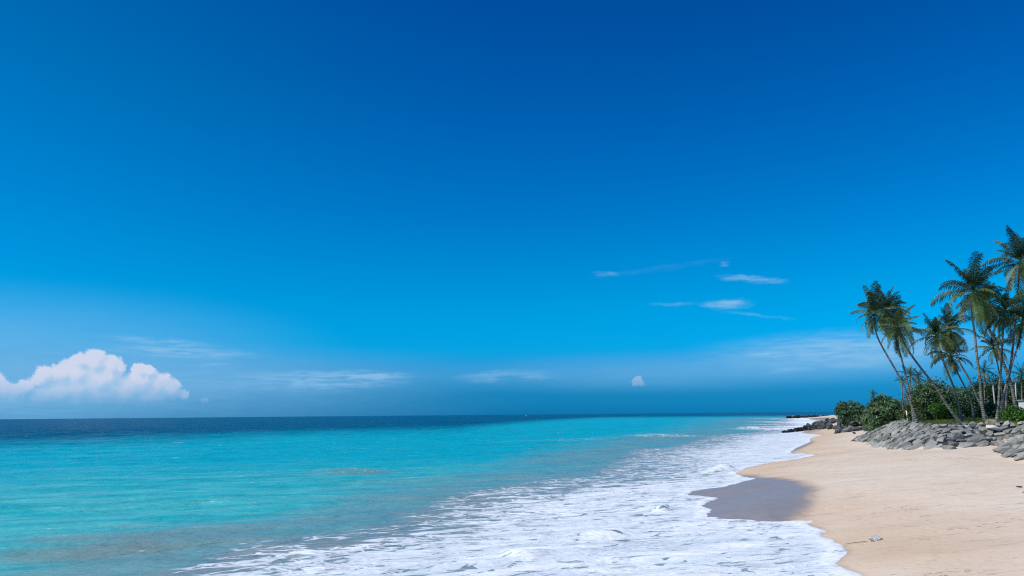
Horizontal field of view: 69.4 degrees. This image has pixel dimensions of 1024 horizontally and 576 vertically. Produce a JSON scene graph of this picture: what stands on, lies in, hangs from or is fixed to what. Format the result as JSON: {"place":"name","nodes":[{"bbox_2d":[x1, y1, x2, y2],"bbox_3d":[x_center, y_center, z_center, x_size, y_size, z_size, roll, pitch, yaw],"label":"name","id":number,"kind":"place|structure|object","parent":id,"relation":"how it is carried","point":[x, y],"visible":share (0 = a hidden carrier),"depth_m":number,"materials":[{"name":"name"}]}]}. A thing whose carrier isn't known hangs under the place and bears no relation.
{"place":"outdoors","nodes":[
{"label":"outdoors","id":0,"kind":"place"},
{"bbox_2d":[0,412,861,575],"bbox_3d":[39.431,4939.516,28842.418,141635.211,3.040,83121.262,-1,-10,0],"label":"sea","id":1,"kind":"structure","parent":0,"point":[527,495],"depth_m":50.22,"materials":[{"name":"liquid"}]},
{"bbox_2d":[0,0,1023,418],"label":"sky","id":2,"kind":"structure","parent":0,"point":[209,208],"materials":[{"name":"blue"}]},
{"bbox_2d":[688,415,1023,575],"bbox_3d":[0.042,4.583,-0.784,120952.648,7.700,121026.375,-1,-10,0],"label":"beach","id":3,"kind":"structure","parent":0,"point":[941,511],"depth_m":38.75,"materials":[{"name":"beige sand"}]},
{"bbox_2d":[842,427,851,432],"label":"boulder","id":4,"kind":"object","parent":3,"relation":"on","point":[847,429],"visible":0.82,"depth_m":164.62,"materials":[{"name":"stone"}]},
{"bbox_2d":[833,399,864,425],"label":"bush","id":5,"kind":"object","parent":3,"relation":"on","point":[849,412],"visible":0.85,"depth_m":181.09,"materials":[{"name":"green plant"}]},
{"bbox_2d":[868,535,881,540],"bbox_3d":[14.641,10.123,29.841,0.556,0.240,0.320,8,-9,-13],"label":"stone","id":6,"kind":"object","parent":3,"relation":"on","point":[875,538],"visible":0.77,"depth_m":29.79,"materials":[{"name":"white stone"}]},
{"bbox_2d":[873,442,883,447],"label":"boulder","id":7,"kind":"object","parent":3,"relation":"on","point":[878,445],"visible":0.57,"depth_m":90.50,"materials":[{"name":"stone"}]},
{"bbox_2d":[860,393,905,431],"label":"bush","id":8,"kind":"object","parent":3,"relation":"on","point":[881,411],"visible":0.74,"depth_m":146.58,"materials":[{"name":"green plant"}]},
{"bbox_2d":[850,280,918,421],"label":"palm tree","id":9,"kind":"object","parent":3,"relation":"on","point":[872,301],"visible":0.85,"depth_m":100.31,"materials":[{"name":"green plant"}]},
{"bbox_2d":[857,285,914,421],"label":"palm tree","id":10,"kind":"object","parent":3,"relation":"on","point":[893,304],"visible":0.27,"depth_m":104.03,"materials":[{"name":"green plant"}]},
{"bbox_2d":[891,427,901,435],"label":"boulder","id":11,"kind":"object","parent":3,"relation":"on","point":[896,431],"visible":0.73,"depth_m":94.18,"materials":[{"name":"stone"}]},
{"bbox_2d":[781,415,1012,435],"bbox_3d":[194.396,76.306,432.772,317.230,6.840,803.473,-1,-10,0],"label":"rubble","id":12,"kind":"object","parent":3,"relation":"on","point":[826,423],"visible":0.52,"depth_m":183.13,"materials":[{"name":"stone"}]},
{"bbox_2d":[985,419,996,424],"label":"boulder","id":13,"kind":"object","parent":12,"relation":"on","point":[991,422],"visible":0.86,"depth_m":80.92,"materials":[{"name":"beige stone"}]},
{"bbox_2d":[894,372,906,416],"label":"palm tree","id":14,"kind":"object","parent":3,"relation":"on","point":[898,379],"visible":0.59,"depth_m":140.65,"materials":[{"name":"green plant"}]},
{"bbox_2d":[901,441,911,447],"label":"boulder","id":15,"kind":"object","parent":3,"relation":"on","point":[905,443],"visible":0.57,"depth_m":79.92,"materials":[{"name":"stone"}]},
{"bbox_2d":[903,437,915,442],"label":"boulder","id":16,"kind":"object","parent":3,"relation":"on","point":[910,439],"visible":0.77,"depth_m":80.84,"materials":[{"name":"stone"}]},
{"bbox_2d":[898,364,921,390],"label":"palm tree","id":17,"kind":"object","parent":3,"relation":"on","point":[910,372],"visible":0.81,"depth_m":139.05,"materials":[{"name":"green plant"}]},
{"bbox_2d":[898,394,925,420],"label":"bush","id":18,"kind":"object","parent":3,"relation":"on","point":[907,406],"visible":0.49,"depth_m":116.93,"materials":[{"name":"green plant"}]},
{"bbox_2d":[905,444,923,449],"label":"boulder","id":19,"kind":"object","parent":3,"relation":"on","point":[913,447],"visible":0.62,"depth_m":76.53,"materials":[{"name":"stone"}]},
{"bbox_2d":[912,368,925,384],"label":"palm tree","id":20,"kind":"object","parent":3,"relation":"on","point":[918,374],"visible":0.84,"depth_m":137.00,"materials":[{"name":"green plant"}]},
{"bbox_2d":[878,295,961,422],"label":"palm tree","id":21,"kind":"object","parent":3,"relation":"on","point":[899,335],"visible":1,"depth_m":91.92,"materials":[{"name":"green plant"}]},
{"bbox_2d":[918,432,930,439],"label":"boulder","id":22,"kind":"object","parent":3,"relation":"on","point":[923,436],"visible":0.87,"depth_m":79.75,"materials":[{"name":"stone"}]},
{"bbox_2d":[916,410,933,420],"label":"bush","id":23,"kind":"object","parent":3,"relation":"on","point":[923,415],"visible":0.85,"depth_m":105.35,"materials":[{"name":"green plant"}]},
{"bbox_2d":[898,374,962,410],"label":"bush","id":24,"kind":"object","parent":3,"relation":"on","point":[927,391],"visible":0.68,"depth_m":123.24,"materials":[{"name":"green plant"}]},
{"bbox_2d":[923,440,937,449],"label":"boulder","id":25,"kind":"object","parent":3,"relation":"on","point":[931,444],"visible":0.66,"depth_m":73.64,"materials":[{"name":"stone"}]},
{"bbox_2d":[930,432,938,438],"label":"boulder","id":26,"kind":"object","parent":3,"relation":"on","point":[934,435],"visible":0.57,"depth_m":77.35,"materials":[{"name":"stone"}]},
{"bbox_2d":[909,312,963,421],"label":"palm tree","id":27,"kind":"object","parent":3,"relation":"on","point":[935,327],"visible":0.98,"depth_m":93.72,"materials":[{"name":"green plant"}]},
{"bbox_2d":[936,437,945,442],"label":"boulder","id":28,"kind":"object","parent":3,"relation":"on","point":[941,439],"visible":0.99,"depth_m":74.19,"materials":[{"name":"stone"}]},
{"bbox_2d":[925,400,958,418],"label":"bush","id":29,"kind":"object","parent":3,"relation":"on","point":[941,412],"visible":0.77,"depth_m":109.33,"materials":[{"name":"green plant"}]},
{"bbox_2d":[940,428,951,433],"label":"boulder","id":30,"kind":"object","parent":3,"relation":"on","point":[945,430],"visible":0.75,"depth_m":77.51,"materials":[{"name":"stone"}]},
{"bbox_2d":[942,445,955,449],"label":"boulder","id":31,"kind":"object","parent":3,"relation":"on","point":[947,447],"visible":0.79,"depth_m":71.05,"materials":[{"name":"stone"}]},
{"bbox_2d":[926,339,975,417],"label":"palm tree","id":32,"kind":"object","parent":3,"relation":"on","point":[951,363],"visible":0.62,"depth_m":109.13,"materials":[{"name":"green plant"}]},
{"bbox_2d":[946,437,956,440],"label":"boulder","id":33,"kind":"object","parent":3,"relation":"on","point":[950,439],"visible":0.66,"depth_m":74.64,"materials":[{"name":"stone"}]},
{"bbox_2d":[948,441,958,445],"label":"boulder","id":34,"kind":"object","parent":3,"relation":"on","point":[952,443],"visible":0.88,"depth_m":72.91,"materials":[{"name":"stone"}]},
{"bbox_2d":[946,432,963,436],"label":"boulder","id":35,"kind":"object","parent":3,"relation":"on","point":[955,434],"visible":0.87,"depth_m":76.06,"materials":[{"name":"stone"}]},
{"bbox_2d":[924,302,988,417],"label":"palm tree","id":36,"kind":"object","parent":3,"relation":"on","point":[958,338],"visible":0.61,"depth_m":104.84,"materials":[{"name":"green plant"}]},
{"bbox_2d":[902,417,1018,425],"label":"grass","id":37,"kind":"structure","parent":3,"relation":"on","point":[967,420],"depth_m":93.81,"materials":[{"name":"green plant"}]},
{"bbox_2d":[945,398,976,417],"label":"bush","id":38,"kind":"object","parent":3,"relation":"on","point":[965,406],"visible":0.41,"depth_m":120.73,"materials":[{"name":"green plant"}]},
{"bbox_2d":[956,442,974,447],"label":"boulder","id":39,"kind":"object","parent":3,"relation":"on","point":[964,444],"visible":0.86,"depth_m":73.05,"materials":[{"name":"stone"}]},
{"bbox_2d":[962,429,971,433],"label":"boulder","id":40,"kind":"object","parent":3,"relation":"on","point":[966,431],"visible":0.56,"depth_m":78.18,"materials":[{"name":"stone"}]},
{"bbox_2d":[951,383,983,400],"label":"leafy tree","id":41,"kind":"object","parent":3,"relation":"on","point":[963,393],"visible":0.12,"depth_m":132.73,"materials":[{"name":"green plant"}]},
{"bbox_2d":[929,251,1008,420],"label":"palm tree","id":42,"kind":"object","parent":3,"relation":"on","point":[971,276],"visible":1,"depth_m":92.61,"materials":[{"name":"green plant"}]},
{"bbox_2d":[964,433,974,437],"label":"boulder","id":43,"kind":"object","parent":3,"relation":"on","point":[968,435],"visible":0.46,"depth_m":76.30,"materials":[{"name":"stone"}]},
{"bbox_2d":[964,436,979,442],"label":"boulder","id":44,"kind":"object","parent":3,"relation":"on","point":[975,439],"visible":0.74,"depth_m":75.08,"materials":[{"name":"stone"}]},
{"bbox_2d":[963,394,985,412],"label":"bush","id":45,"kind":"object","parent":3,"relation":"on","point":[975,403],"visible":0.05,"depth_m":123.62,"materials":[{"name":"green plant"}]},
{"bbox_2d":[963,377,1000,404],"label":"bush","id":46,"kind":"object","parent":3,"relation":"on","point":[988,395],"visible":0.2,"depth_m":142.52,"materials":[{"name":"green plant"}]},
{"bbox_2d":[975,440,988,446],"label":"boulder","id":47,"kind":"object","parent":3,"relation":"on","point":[982,443],"visible":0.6,"depth_m":73.64,"materials":[{"name":"stone"}]},
{"bbox_2d":[975,435,990,440],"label":"boulder","id":48,"kind":"object","parent":3,"relation":"on","point":[984,438],"visible":0.71,"depth_m":76.11,"materials":[{"name":"stone"}]},
{"bbox_2d":[978,426,987,430],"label":"boulder","id":49,"kind":"object","parent":3,"relation":"on","point":[982,428],"visible":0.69,"depth_m":80.31,"materials":[{"name":"stone"}]},
{"bbox_2d":[970,400,996,417],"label":"bush","id":50,"kind":"object","parent":3,"relation":"on","point":[990,410],"visible":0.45,"depth_m":110.02,"materials":[{"name":"green plant"}]},
{"bbox_2d":[974,360,997,402],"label":"palm tree","id":51,"kind":"object","parent":3,"relation":"on","point":[982,371],"visible":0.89,"depth_m":138.96,"materials":[{"name":"green plant"}]},
{"bbox_2d":[955,274,1018,406],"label":"palm tree","id":52,"kind":"object","parent":3,"relation":"on","point":[1014,400],"visible":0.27,"depth_m":98.92,"materials":[{"name":"green plant"}]},
{"bbox_2d":[969,328,1011,414],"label":"palm tree","id":53,"kind":"object","parent":3,"relation":"on","point":[993,349],"visible":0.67,"depth_m":109.68,"materials":[{"name":"green plant"}]},
{"bbox_2d":[986,425,1001,431],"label":"boulder","id":54,"kind":"object","parent":3,"relation":"on","point":[994,428],"visible":1,"depth_m":79.44,"materials":[{"name":"stone"}]},
{"bbox_2d":[992,383,995,403],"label":"utility pole","id":55,"kind":"object","parent":3,"relation":"on","point":[993,393],"visible":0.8,"depth_m":116.67,"materials":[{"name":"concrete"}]},
{"bbox_2d":[973,277,1023,418],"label":"palm tree","id":56,"kind":"object","parent":3,"relation":"on","point":[1006,319],"visible":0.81,"depth_m":94.23,"materials":[{"name":"green plant"}]},
{"bbox_2d":[994,432,1006,435],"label":"boulder","id":57,"kind":"object","parent":3,"relation":"on","point":[999,433],"visible":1,"depth_m":78.69,"materials":[{"name":"stone"}]},
{"bbox_2d":[978,370,1023,406],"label":"bush","id":58,"kind":"object","parent":3,"relation":"on","point":[995,381],"visible":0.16,"depth_m":144.51,"materials":[{"name":"green plant"}]},
{"bbox_2d":[992,446,1009,450],"bbox_3d":[42.495,13.958,63.975,2.033,0.534,1.105,8,-30,-37],"label":"boulder","id":59,"kind":"object","parent":3,"relation":"on","point":[997,448],"visible":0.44,"depth_m":63.63,"materials":[{"name":"stone"}]},
{"bbox_2d":[982,225,1023,418],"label":"palm tree","id":60,"kind":"object","parent":3,"relation":"on","point":[1016,252],"visible":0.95,"depth_m":97.54,"materials":[{"name":"green plant"}]},
{"bbox_2d":[999,425,1007,429],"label":"boulder","id":61,"kind":"object","parent":3,"relation":"on","point":[1003,427],"visible":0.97,"depth_m":79.68,"materials":[{"name":"stone"}]},
{"bbox_2d":[998,442,1009,446],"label":"boulder","id":62,"kind":"object","parent":3,"relation":"on","point":[1004,444],"visible":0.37,"depth_m":66.95,"materials":[{"name":"stone"}]},
{"bbox_2d":[1004,434,1012,438],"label":"boulder","id":63,"kind":"object","parent":3,"relation":"on","point":[1006,436],"visible":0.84,"depth_m":77.86,"materials":[{"name":"stone"}]},
{"bbox_2d":[1003,449,1017,457],"bbox_3d":[38.310,12.795,56.783,1.641,0.478,0.921,-26,-15,-9],"label":"boulder","id":64,"kind":"object","parent":3,"relation":"on","point":[1010,453],"visible":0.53,"depth_m":56.53,"materials":[{"name":"stone"}]},
{"bbox_2d":[998,290,1023,408],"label":"palm tree","id":65,"kind":"object","parent":3,"relation":"on","point":[1019,336],"visible":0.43,"depth_m":97.97,"materials":[{"name":"green plant"}]},
{"bbox_2d":[998,404,1023,421],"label":"bush","id":66,"kind":"object","parent":3,"relation":"on","point":[1013,413],"visible":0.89,"depth_m":85.51,"materials":[{"name":"green plant"}]},
{"bbox_2d":[1011,427,1019,432],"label":"boulder","id":67,"kind":"object","parent":3,"relation":"on","point":[1015,429],"visible":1,"depth_m":78.71,"materials":[{"name":"stone"}]},
{"bbox_2d":[1012,380,1019,399],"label":"utility pole","id":68,"kind":"object","parent":3,"relation":"on","point":[1015,388],"visible":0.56,"depth_m":119.77,"materials":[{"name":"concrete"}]},
{"bbox_2d":[1010,375,1023,398],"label":"bush","id":69,"kind":"object","parent":3,"relation":"on","point":[1018,384],"visible":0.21,"depth_m":147.28,"materials":[{"name":"green plant"}]},
{"bbox_2d":[1010,448,1023,456],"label":"boulder","id":70,"kind":"object","parent":3,"relation":"on","point":[1019,450],"visible":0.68,"depth_m":55.36,"materials":[{"name":"stone"}]},
{"bbox_2d":[1011,361,1023,399],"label":"palm tree","id":71,"kind":"object","parent":3,"relation":"on","point":[1021,375],"visible":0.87,"depth_m":139.06,"materials":[{"name":"green plant"}]},
{"bbox_2d":[1012,441,1023,445],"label":"boulder","id":72,"kind":"object","parent":3,"relation":"on","point":[1018,442],"visible":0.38,"depth_m":62.98,"materials":[{"name":"stone"}]},
{"bbox_2d":[1014,456,1023,459],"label":"boulder","id":73,"kind":"object","parent":3,"relation":"on","point":[1018,457],"visible":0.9,"depth_m":52.27,"materials":[{"name":"stone"}]},
{"bbox_2d":[1017,400,1023,409],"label":"white building","id":74,"kind":"structure","parent":3,"relation":"on","point":[1021,403],"depth_m":114.25,"materials":[{"name":"paint"}]}
]}

